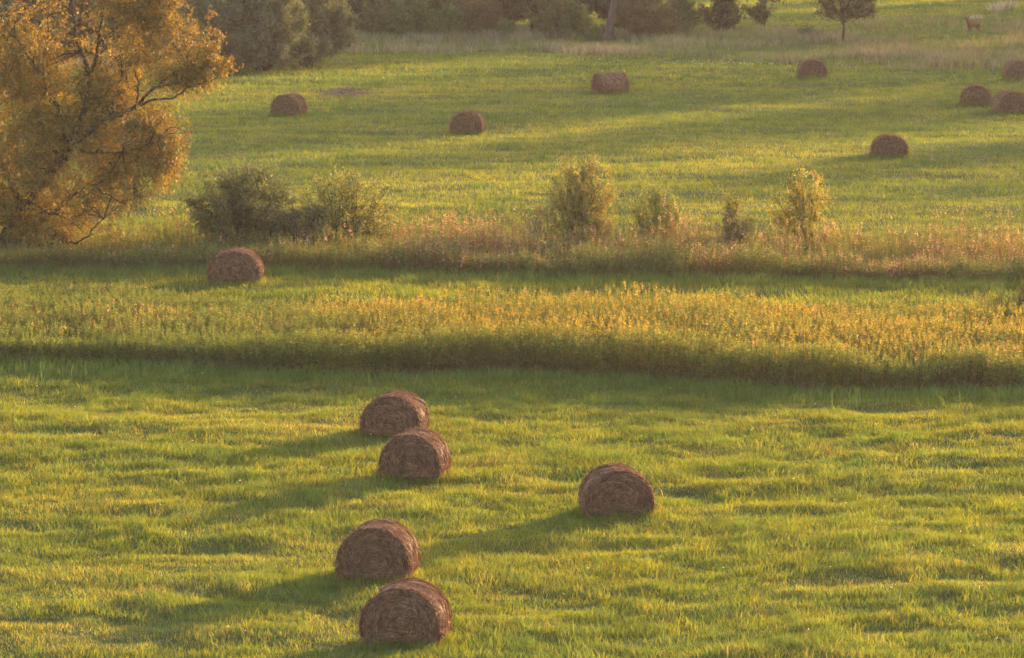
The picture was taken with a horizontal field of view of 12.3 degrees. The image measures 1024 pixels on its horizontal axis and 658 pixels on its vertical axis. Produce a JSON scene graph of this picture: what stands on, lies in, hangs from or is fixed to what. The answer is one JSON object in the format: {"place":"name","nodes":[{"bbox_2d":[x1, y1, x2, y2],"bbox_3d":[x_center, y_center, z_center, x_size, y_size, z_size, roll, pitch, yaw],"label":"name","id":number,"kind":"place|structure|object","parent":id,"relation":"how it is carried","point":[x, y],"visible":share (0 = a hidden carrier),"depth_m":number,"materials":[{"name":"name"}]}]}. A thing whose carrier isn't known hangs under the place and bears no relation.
{"place":"outdoors","nodes":[
{"label":"outdoors","id":0,"kind":"place"},
{"bbox_2d":[0,0,1023,657],"bbox_3d":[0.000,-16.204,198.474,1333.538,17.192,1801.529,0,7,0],"label":"meadow ground","id":1,"kind":"structure","parent":0,"point":[980,160],"depth_m":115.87,"materials":[{"name":"green plant"}]},
{"bbox_2d":[0,0,57,54],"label":"shrub","id":2,"kind":"object","parent":1,"relation":"on","point":[3,5],"visible":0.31,"depth_m":254.98,"materials":[{"name":"orange plant"}]},
{"bbox_2d":[18,0,150,59],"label":"shrub","id":3,"kind":"object","parent":1,"relation":"on","point":[90,31],"visible":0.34,"depth_m":254.13,"materials":[{"name":"green plant"}]},
{"bbox_2d":[0,0,243,259],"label":"golden willow","id":4,"kind":"object","parent":1,"relation":"on","point":[110,99],"visible":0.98,"depth_m":150.77,"materials":[{"name":"orange plant"}]},
{"bbox_2d":[121,0,200,55],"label":"shrub","id":5,"kind":"object","parent":1,"relation":"on","point":[141,47],"depth_m":255.23,"materials":[{"name":"green plant"}]},
{"bbox_2d":[148,0,269,72],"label":"willow shrub","id":6,"kind":"object","parent":1,"relation":"on","point":[230,15],"visible":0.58,"depth_m":241.31,"materials":[{"name":"green plant"}]},
{"bbox_2d":[205,247,265,283],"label":"hay bale","id":7,"kind":"object","parent":1,"relation":"on","point":[238,263],"visible":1,"depth_m":144.22},
{"bbox_2d":[174,155,306,248],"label":"bush","id":8,"kind":"object","parent":1,"relation":"on","point":[245,203],"visible":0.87,"depth_m":153.31,"materials":[{"name":"green plant"}]},
{"bbox_2d":[219,0,320,72],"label":"willow shrub","id":9,"kind":"object","parent":1,"relation":"on","point":[282,32],"visible":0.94,"depth_m":242.56,"materials":[{"name":"green plant"}]},
{"bbox_2d":[269,93,307,116],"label":"hay bale","id":10,"kind":"object","parent":1,"relation":"on","point":[288,103],"visible":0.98,"depth_m":213.13},
{"bbox_2d":[259,193,340,247],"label":"bush","id":11,"kind":"object","parent":1,"relation":"on","point":[306,225],"visible":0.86,"depth_m":152.60,"materials":[{"name":"green plant"}]},
{"bbox_2d":[276,0,362,66],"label":"willow shrub","id":12,"kind":"object","parent":1,"relation":"on","point":[335,25],"visible":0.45,"depth_m":248.97,"materials":[{"name":"green plant"}]},
{"bbox_2d":[299,86,378,96],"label":"hay pile","id":13,"kind":"object","parent":1,"relation":"on","point":[350,91],"visible":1,"depth_m":226.39,"materials":[{"name":"plant"}]},
{"bbox_2d":[288,164,405,253],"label":"bush","id":14,"kind":"object","parent":1,"relation":"on","point":[346,207],"visible":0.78,"depth_m":153.61,"materials":[{"name":"green plant"}]},
{"bbox_2d":[333,0,396,30],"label":"shrub","id":15,"kind":"object","parent":1,"relation":"on","point":[353,5],"visible":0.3,"depth_m":280.18,"materials":[{"name":"green plant"}]},
{"bbox_2d":[354,0,393,36],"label":"shrub","id":16,"kind":"object","parent":1,"relation":"on","point":[372,19],"visible":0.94,"depth_m":274.98,"materials":[{"name":"green plant"}]},
{"bbox_2d":[332,514,424,582],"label":"hay bale","id":17,"kind":"object","parent":1,"relation":"on","point":[379,547],"visible":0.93,"depth_m":91.82},
{"bbox_2d":[357,388,433,438],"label":"hay bale","id":18,"kind":"object","parent":1,"relation":"on","point":[395,412],"visible":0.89,"depth_m":111.37},
{"bbox_2d":[355,575,456,647],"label":"hay bale","id":19,"kind":"object","parent":1,"relation":"on","point":[414,608],"visible":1,"depth_m":85.11},
{"bbox_2d":[379,0,439,38],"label":"shrub","id":20,"kind":"object","parent":1,"relation":"on","point":[406,16],"visible":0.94,"depth_m":273.60,"materials":[{"name":"green plant"}]},
{"bbox_2d":[375,425,455,482],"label":"hay bale","id":21,"kind":"object","parent":1,"relation":"on","point":[414,452],"visible":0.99,"depth_m":104.55},
{"bbox_2d":[424,1,472,38],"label":"shrub","id":22,"kind":"object","parent":1,"relation":"on","point":[449,18],"visible":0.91,"depth_m":272.01,"materials":[{"name":"green plant"}]},
{"bbox_2d":[447,109,487,134],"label":"hay bale","id":23,"kind":"object","parent":1,"relation":"on","point":[463,121],"visible":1,"depth_m":203.40},
{"bbox_2d":[448,0,504,34],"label":"shrub","id":24,"kind":"object","parent":1,"relation":"on","point":[484,15],"visible":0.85,"depth_m":274.04,"materials":[{"name":"brown plant"}]},
{"bbox_2d":[490,18,517,38],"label":"shrub","id":25,"kind":"object","parent":1,"relation":"on","point":[505,25],"visible":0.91,"depth_m":271.28,"materials":[{"name":"green plant"}]},
{"bbox_2d":[474,0,537,24],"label":"shrub","id":26,"kind":"object","parent":1,"relation":"on","point":[512,11],"visible":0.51,"depth_m":281.79,"materials":[{"name":"green plant"}]},
{"bbox_2d":[0,278,1023,393],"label":"goldenrod","id":27,"kind":"object","parent":1,"relation":"on","point":[919,332],"visible":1,"depth_m":125.34,"materials":[{"name":"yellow plant"}]},
{"bbox_2d":[0,12,1023,252],"bbox_3d":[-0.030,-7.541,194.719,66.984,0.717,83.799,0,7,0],"label":"field grass","id":28,"kind":"structure","parent":1,"relation":"on","point":[619,167],"depth_m":196.61,"materials":[{"name":"green plant"}]},
{"bbox_2d":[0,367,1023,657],"bbox_3d":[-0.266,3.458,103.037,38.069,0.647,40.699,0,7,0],"label":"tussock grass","id":29,"kind":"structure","parent":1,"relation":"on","point":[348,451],"depth_m":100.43,"materials":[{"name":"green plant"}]},
{"bbox_2d":[0,258,1023,410],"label":"fringe grass","id":30,"kind":"structure","parent":1,"relation":"on","point":[103,366],"depth_m":122.65,"materials":[{"name":"green plant"}]},
{"bbox_2d":[0,226,1023,327],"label":"tall grass","id":31,"kind":"structure","parent":1,"relation":"on","point":[401,289],"depth_m":142.77,"materials":[{"name":"yellow plant"}]},
{"bbox_2d":[1,21,1023,70],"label":"dry grass","id":32,"kind":"structure","parent":1,"relation":"on","point":[678,40],"depth_m":262.89,"materials":[{"name":"beige plant"}]},
{"bbox_2d":[4,0,1023,83],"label":"field grass","id":33,"kind":"structure","parent":1,"relation":"on","point":[649,62],"depth_m":251.99,"materials":[{"name":"green plant"}]},
{"bbox_2d":[526,0,533,32],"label":"bent tree","id":34,"kind":"object","parent":1,"relation":"on","point":[528,3],"visible":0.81,"depth_m":274.57,"materials":[{"name":"brown plant"}]},
{"bbox_2d":[517,199,558,246],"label":"sapling","id":35,"kind":"object","parent":1,"relation":"on","point":[540,224],"visible":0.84,"depth_m":154.23,"materials":[{"name":"green plant"}]},
{"bbox_2d":[523,0,579,36],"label":"shrub","id":36,"kind":"object","parent":1,"relation":"on","point":[550,14],"visible":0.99,"depth_m":274.06,"materials":[{"name":"green plant"}]},
{"bbox_2d":[515,0,596,22],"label":"shrub","id":37,"kind":"object","parent":1,"relation":"on","point":[536,9],"visible":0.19,"depth_m":283.65,"materials":[{"name":"green plant"}]},
{"bbox_2d":[557,0,594,38],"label":"shrub","id":38,"kind":"object","parent":1,"relation":"on","point":[576,11],"visible":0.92,"depth_m":274.19,"materials":[{"name":"green plant"}]},
{"bbox_2d":[532,152,622,247],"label":"bush","id":39,"kind":"object","parent":1,"relation":"on","point":[574,208],"visible":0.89,"depth_m":154.75,"materials":[{"name":"green plant"}]},
{"bbox_2d":[582,24,606,43],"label":"shrub","id":40,"kind":"object","parent":1,"relation":"on","point":[595,33],"visible":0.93,"depth_m":269.12,"materials":[{"name":"green plant"}]},
{"bbox_2d":[599,24,604,38],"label":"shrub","id":41,"kind":"object","parent":1,"relation":"on","point":[601,26],"visible":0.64,"depth_m":272.09,"materials":[{"name":"brown plant"}]},
{"bbox_2d":[603,0,617,40],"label":"leaning tree","id":42,"kind":"object","parent":1,"relation":"on","point":[609,33],"visible":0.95,"depth_m":271.56,"materials":[{"name":"brown plant"}]},
{"bbox_2d":[589,71,632,93],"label":"hay bale","id":43,"kind":"object","parent":1,"relation":"on","point":[605,82],"visible":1,"depth_m":228.54},
{"bbox_2d":[203,73,1023,650],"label":"hay bales","id":44,"kind":"structure","parent":1,"relation":"on","point":[451,633],"depth_m":100.64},
{"bbox_2d":[574,461,657,519],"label":"hay bale","id":45,"kind":"object","parent":1,"relation":"on","point":[610,488],"visible":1,"depth_m":99.67},
{"bbox_2d":[578,0,666,28],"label":"shrub","id":46,"kind":"object","parent":1,"relation":"on","point":[600,7],"visible":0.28,"depth_m":281.82,"materials":[{"name":"green plant"}]},
{"bbox_2d":[615,0,684,38],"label":"shrub","id":47,"kind":"object","parent":1,"relation":"on","point":[649,17],"visible":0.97,"depth_m":271.86,"materials":[{"name":"green plant"}]},
{"bbox_2d":[626,180,688,252],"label":"bush","id":48,"kind":"object","parent":1,"relation":"on","point":[659,197],"visible":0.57,"depth_m":154.47,"materials":[{"name":"green plant"}]},
{"bbox_2d":[659,0,707,33],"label":"shrub","id":49,"kind":"object","parent":1,"relation":"on","point":[687,13],"visible":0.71,"depth_m":277.84,"materials":[{"name":"green plant"}]},
{"bbox_2d":[694,0,747,33],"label":"tree","id":50,"kind":"object","parent":1,"relation":"on","point":[721,12],"visible":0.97,"depth_m":278.71,"materials":[{"name":"green plant"}]},
{"bbox_2d":[718,189,757,248],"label":"sapling","id":51,"kind":"object","parent":1,"relation":"on","point":[735,203],"visible":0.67,"depth_m":152.65,"materials":[{"name":"green plant"}]},
{"bbox_2d":[739,0,786,27],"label":"oak tree","id":52,"kind":"object","parent":1,"relation":"on","point":[759,13],"visible":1,"depth_m":279.32,"materials":[{"name":"green plant"}]},
{"bbox_2d":[766,165,846,249],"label":"bush","id":53,"kind":"object","parent":1,"relation":"on","point":[799,211],"visible":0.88,"depth_m":153.54,"materials":[{"name":"green plant"}]},
{"bbox_2d":[797,22,824,37],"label":"bush","id":54,"kind":"object","parent":1,"relation":"on","point":[808,28],"visible":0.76,"depth_m":272.18,"materials":[{"name":"green plant"}]},
{"bbox_2d":[795,57,827,77],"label":"hay bale","id":55,"kind":"object","parent":1,"relation":"on","point":[816,67],"visible":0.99,"depth_m":238.32},
{"bbox_2d":[812,0,882,42],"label":"oak tree","id":56,"kind":"object","parent":1,"relation":"on","point":[866,10],"visible":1,"depth_m":269.23,"materials":[{"name":"green plant"}]},
{"bbox_2d":[848,221,872,249],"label":"sapling","id":57,"kind":"object","parent":1,"relation":"on","point":[861,234],"visible":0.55,"depth_m":153.86,"materials":[{"name":"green plant"}]},
{"bbox_2d":[868,132,910,157],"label":"hay bale","id":58,"kind":"object","parent":1,"relation":"on","point":[893,144],"visible":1,"depth_m":191.27},
{"bbox_2d":[830,13,1023,69],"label":"rough grass","id":59,"kind":"structure","parent":1,"relation":"on","point":[1021,23],"depth_m":272.69,"materials":[{"name":"plant"}]},
{"bbox_2d":[965,15,980,32],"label":"roe deer","id":60,"kind":"object","parent":1,"relation":"on","point":[971,25],"visible":0.91,"depth_m":278.95},
{"bbox_2d":[965,14,984,19],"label":"grass tuft","id":61,"kind":"object","parent":1,"relation":"on","point":[972,16],"visible":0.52,"depth_m":293.54,"materials":[{"name":"beige plant"}]},
{"bbox_2d":[959,82,992,105],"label":"hay bale","id":62,"kind":"object","parent":1,"relation":"on","point":[977,93],"visible":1,"depth_m":219.47},
{"bbox_2d":[990,89,1023,113],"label":"hay bale","id":63,"kind":"object","parent":1,"relation":"on","point":[1003,100],"visible":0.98,"depth_m":214.43},
{"bbox_2d":[998,0,1018,9],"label":"grass tuft","id":64,"kind":"object","parent":1,"relation":"on","point":[1012,6],"visible":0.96,"depth_m":305.57,"materials":[{"name":"beige plant"}]},
{"bbox_2d":[1001,58,1023,80],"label":"hay bale","id":65,"kind":"object","parent":1,"relation":"on","point":[1014,69],"visible":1,"depth_m":237.21},
{"bbox_2d":[1018,285,1023,309],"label":"hay bale","id":66,"kind":"object","parent":1,"relation":"on","point":[1021,291],"visible":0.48,"depth_m":136.58},
{"bbox_2d":[0,195,1023,283],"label":"ditch grass","id":67,"kind":"structure","parent":0,"point":[592,268],"depth_m":149.50,"materials":[{"name":"plant"}]},
{"bbox_2d":[985,0,1006,11],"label":"grass tuft","id":68,"kind":"object","parent":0,"point":[994,6],"visible":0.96,"depth_m":302.91,"materials":[{"name":"beige plant"}]}
]}

